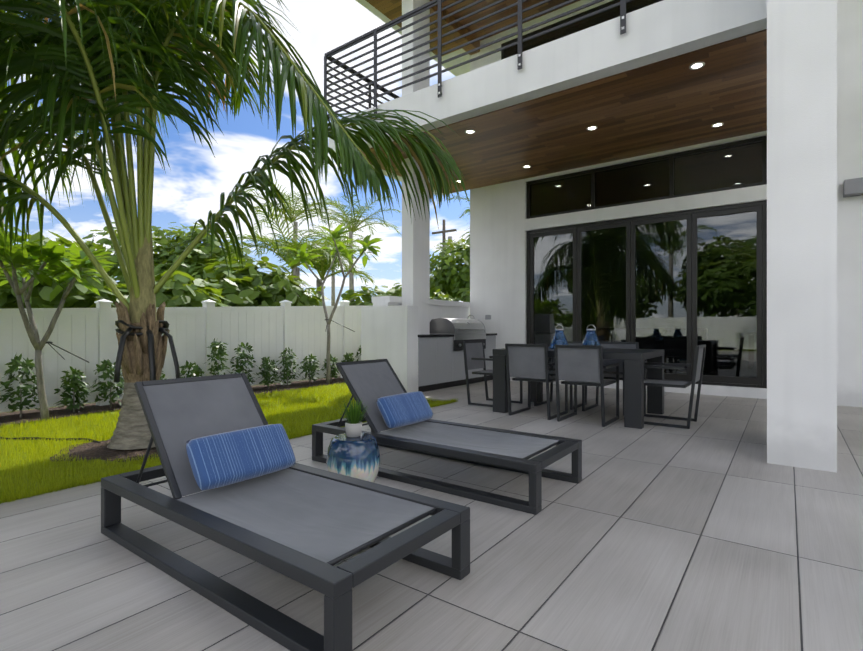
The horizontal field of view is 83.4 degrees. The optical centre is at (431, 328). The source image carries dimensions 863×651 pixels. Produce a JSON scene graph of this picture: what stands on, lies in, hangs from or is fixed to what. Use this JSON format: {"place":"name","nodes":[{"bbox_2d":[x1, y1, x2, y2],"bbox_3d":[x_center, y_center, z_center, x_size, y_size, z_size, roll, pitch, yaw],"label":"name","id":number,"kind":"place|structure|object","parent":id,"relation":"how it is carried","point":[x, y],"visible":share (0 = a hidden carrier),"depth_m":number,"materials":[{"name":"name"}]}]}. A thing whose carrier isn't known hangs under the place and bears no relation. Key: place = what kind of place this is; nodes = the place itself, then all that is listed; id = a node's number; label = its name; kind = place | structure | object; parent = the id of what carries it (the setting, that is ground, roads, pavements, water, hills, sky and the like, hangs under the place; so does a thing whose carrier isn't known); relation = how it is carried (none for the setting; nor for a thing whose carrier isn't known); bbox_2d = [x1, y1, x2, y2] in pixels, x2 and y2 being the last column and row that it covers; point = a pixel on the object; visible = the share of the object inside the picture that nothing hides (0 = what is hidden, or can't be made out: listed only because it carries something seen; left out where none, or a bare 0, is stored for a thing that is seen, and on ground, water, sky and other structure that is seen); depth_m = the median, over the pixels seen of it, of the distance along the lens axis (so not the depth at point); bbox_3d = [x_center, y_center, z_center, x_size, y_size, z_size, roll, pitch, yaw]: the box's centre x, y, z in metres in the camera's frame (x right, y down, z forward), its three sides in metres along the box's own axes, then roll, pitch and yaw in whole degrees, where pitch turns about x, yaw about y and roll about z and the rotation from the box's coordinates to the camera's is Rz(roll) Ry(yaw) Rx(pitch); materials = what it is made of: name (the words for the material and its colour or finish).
{"place":"outdoors","nodes":[
{"label":"outdoors","id":0,"kind":"place"},
{"bbox_2d":[0,378,448,502],"bbox_3d":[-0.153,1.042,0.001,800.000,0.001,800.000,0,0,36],"label":"lawn ground","id":1,"kind":"structure","parent":0,"point":[93,460],"depth_m":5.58,"materials":[{"name":"green plant"}]},
{"bbox_2d":[0,437,99,442],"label":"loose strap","id":2,"kind":"object","parent":1,"relation":"on","point":[25,438],"visible":0.54,"depth_m":4.39,"materials":[{"name":"green plant"}]},
{"bbox_2d":[0,376,344,461],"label":"mulch beds","id":3,"kind":"object","parent":1,"relation":"on","point":[94,450],"visible":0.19,"depth_m":5.59,"materials":[{"name":"brown soil"}]},
{"bbox_2d":[0,227,115,420],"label":"frangipani","id":4,"kind":"object","parent":3,"relation":"on","point":[67,269],"depth_m":5.29,"materials":[{"name":"green plant"}]},
{"bbox_2d":[0,338,360,417],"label":"shrubs","id":5,"kind":"object","parent":3,"relation":"on","point":[75,383],"depth_m":6.21,"materials":[{"name":"green plant"}]},
{"bbox_2d":[0,0,468,449],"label":"coconut palm","id":6,"kind":"object","parent":3,"relation":"on","point":[43,61],"depth_m":4.04,"materials":[{"name":"green plant"}]},
{"bbox_2d":[0,299,469,411],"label":"side fence","id":7,"kind":"object","parent":1,"relation":"on","point":[271,332],"visible":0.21,"depth_m":7.38,"materials":[{"name":"plastic"}]},
{"bbox_2d":[0,109,469,308],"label":"trees","id":8,"kind":"object","parent":1,"relation":"on","point":[199,275],"depth_m":12.75,"materials":[{"name":"green plant"}]},
{"bbox_2d":[0,101,469,285],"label":"palm fronds","id":9,"kind":"object","parent":8,"relation":"attached to","point":[295,244],"visible":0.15,"depth_m":16.61,"materials":[{"name":"green plant"}]},
{"bbox_2d":[281,223,381,382],"bbox_3d":[-1.901,-0.412,9.079,2.105,2.894,1.397,0,0,36],"label":"frangipani","id":10,"kind":"object","parent":1,"relation":"on","point":[336,233],"depth_m":8.93,"materials":[{"name":"green plant"}]},
{"bbox_2d":[4,0,469,305],"label":"sky","id":11,"kind":"structure","parent":0,"point":[185,194],"materials":[{"name":"blue"}]},
{"bbox_2d":[0,380,862,650],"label":"patio floor","id":12,"kind":"structure","parent":0,"point":[711,529],"depth_m":2.09,"materials":[{"name":"tile"}]},
{"bbox_2d":[101,373,469,650],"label":"sun lounger","id":13,"kind":"object","parent":12,"relation":"on","point":[308,526],"visible":0.9,"depth_m":2.00,"materials":[{"name":"grey fabric"}]},
{"bbox_2d":[186,424,295,490],"bbox_3d":[-0.894,0.602,2.320,0.085,0.250,0.520,-40,-22,29],"label":"pillow","id":14,"kind":"object","parent":13,"relation":"on","point":[224,459],"visible":1,"depth_m":2.25,"materials":[{"name":"blue fabric"}]},
{"bbox_2d":[326,433,379,482],"bbox_3d":[-0.495,0.846,3.082,0.340,0.312,0.340,0,0,36],"label":"garden stool","id":15,"kind":"object","parent":12,"relation":"on","point":[357,457],"visible":0.81,"depth_m":2.95,"materials":[{"name":"blue ceramic"}]},
{"bbox_2d":[345,421,361,436],"bbox_3d":[-0.497,0.645,3.095,0.110,0.088,0.110,0,0,36],"label":"planter pot","id":16,"kind":"object","parent":15,"relation":"on","point":[353,430],"visible":0.92,"depth_m":3.05,"materials":[{"name":"white ceramic"}]},
{"bbox_2d":[339,397,370,423],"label":"planter grass","id":17,"kind":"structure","parent":16,"relation":"on","point":[354,415],"depth_m":3.06,"materials":[{"name":"green plant"}]},
{"bbox_2d":[312,359,581,514],"bbox_3d":[0.039,0.629,3.421,1.820,0.744,0.720,0,0,36],"label":"sun lounger","id":18,"kind":"object","parent":12,"relation":"on","point":[370,382],"visible":0.88,"depth_m":3.26,"materials":[{"name":"grey fabric"}]},
{"bbox_2d":[376,391,432,427],"bbox_3d":[-0.191,0.602,3.615,0.085,0.250,0.520,-40,-22,29],"label":"pillow","id":19,"kind":"object","parent":18,"relation":"on","point":[401,410],"visible":1,"depth_m":3.54,"materials":[{"name":"blue fabric"}]},
{"bbox_2d":[418,333,496,391],"bbox_3d":[0.281,0.551,8.579,0.658,0.900,2.456,0,0,36],"label":"grill counter","id":20,"kind":"object","parent":12,"relation":"on","point":[441,364],"visible":0.6,"depth_m":7.96,"materials":[{"name":"grey concrete"}]},
{"bbox_2d":[430,318,485,350],"bbox_3d":[0.492,0.102,8.741,0.616,0.558,1.042,0,0,36],"label":"built in grill","id":21,"kind":"object","parent":20,"relation":"on","point":[461,330],"visible":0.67,"depth_m":8.41,"materials":[{"name":"metal"}]},
{"bbox_2d":[463,341,522,406],"bbox_3d":[0.809,0.589,6.416,0.626,0.828,0.500,0,0,36],"label":"dining chair","id":22,"kind":"object","parent":12,"relation":"on","point":[474,355],"visible":0.6,"depth_m":6.47,"materials":[{"name":"grey metal"}]},
{"bbox_2d":[505,343,567,419],"bbox_3d":[1.220,0.589,5.602,0.500,0.828,0.626,0,0,36],"label":"dining chair","id":23,"kind":"object","parent":12,"relation":"on","point":[527,362],"visible":0.96,"depth_m":5.40,"materials":[{"name":"grey fabric"}]},
{"bbox_2d":[534,341,586,409],"bbox_3d":[1.701,0.589,6.324,0.500,0.828,0.626,0,0,36],"label":"chair","id":24,"kind":"object","parent":12,"relation":"on","point":[552,372],"visible":0.27,"depth_m":6.35,"materials":[{"name":"grey metal"}]},
{"bbox_2d":[493,347,663,428],"bbox_3d":[1.731,0.626,5.739,1.680,0.750,1.100,0,0,36],"label":"dining table","id":25,"kind":"object","parent":12,"relation":"on","point":[633,359],"visible":0.77,"depth_m":5.46,"materials":[{"name":"grey metal"}]},
{"bbox_2d":[549,325,568,348],"bbox_3d":[1.561,0.104,5.914,0.244,0.294,0.244,0,0,36],"label":"lantern","id":26,"kind":"object","parent":25,"relation":"on","point":[559,337],"visible":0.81,"depth_m":5.86,"materials":[{"name":"blue ceramic"}]},
{"bbox_2d":[582,325,600,345],"bbox_3d":[1.860,0.104,5.645,0.244,0.294,0.244,0,0,36],"label":"lantern","id":27,"kind":"object","parent":25,"relation":"on","point":[590,337],"visible":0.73,"depth_m":5.59,"materials":[{"name":"blue ceramic"}]},
{"bbox_2d":[554,345,618,426],"bbox_3d":[1.684,0.589,5.237,0.500,0.828,0.626,0,0,36],"label":"dining chair","id":28,"kind":"object","parent":12,"relation":"on","point":[575,365],"visible":1,"depth_m":5.04,"materials":[{"name":"grey fabric"}]},
{"bbox_2d":[329,0,862,472],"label":"house walls","id":29,"kind":"structure","parent":12,"relation":"on","point":[813,132],"depth_m":5.58,"materials":[{"name":"paint"}]},
{"bbox_2d":[324,0,632,118],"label":"balcony railing","id":30,"kind":"object","parent":29,"relation":"attached to","point":[398,20],"visible":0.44,"depth_m":6.60,"materials":[{"name":"black metal"}]},
{"bbox_2d":[366,0,766,192],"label":"ceiling","id":31,"kind":"structure","parent":29,"relation":"on","point":[675,102],"depth_m":6.67,"materials":[{"name":"brown wood"}]},
{"bbox_2d":[455,62,723,182],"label":"recessed lights","id":32,"kind":"object","parent":31,"relation":"in","point":[696,65],"visible":0.88,"depth_m":6.66,"materials":[{"name":"white"}]},
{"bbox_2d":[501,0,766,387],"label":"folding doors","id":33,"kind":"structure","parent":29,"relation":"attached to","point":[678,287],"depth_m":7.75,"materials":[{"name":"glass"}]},
{"bbox_2d":[843,177,862,197],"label":"wall sconce","id":34,"kind":"object","parent":29,"relation":"attached to","point":[852,187],"depth_m":6.06,"materials":[{"name":"grey metal"}]},
{"bbox_2d":[582,342,638,415],"bbox_3d":[2.197,0.589,5.935,0.500,0.828,0.626,0,0,36],"label":"chair","id":35,"kind":"object","parent":12,"relation":"on","point":[627,345],"visible":0.4,"depth_m":6.12,"materials":[{"name":"grey metal"}]},
{"bbox_2d":[644,345,705,428],"bbox_3d":[2.519,0.589,5.135,0.626,0.828,0.500,0,0,36],"label":"dining chair","id":36,"kind":"object","parent":12,"relation":"on","point":[698,363],"visible":0.88,"depth_m":5.04,"materials":[{"name":"grey metal"}]},
{"bbox_2d":[432,219,456,246],"bbox_3d":[0.772,-2.849,29.971,1.800,7.700,0.266,0,0,36],"label":"utility pole","id":37,"kind":"object","parent":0,"point":[443,231],"visible":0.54,"depth_m":29.89,"materials":[{"name":"grey wood"}]},
{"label":"lawn edge soil","id":38,"kind":"structure","parent":0,"visible":0},
{"bbox_2d":[0,398,457,503],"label":"grass blades","id":39,"kind":"object","parent":38,"relation":"on","point":[61,486],"visible":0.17,"depth_m":3.07,"materials":[{"name":"green plant"}]}
]}

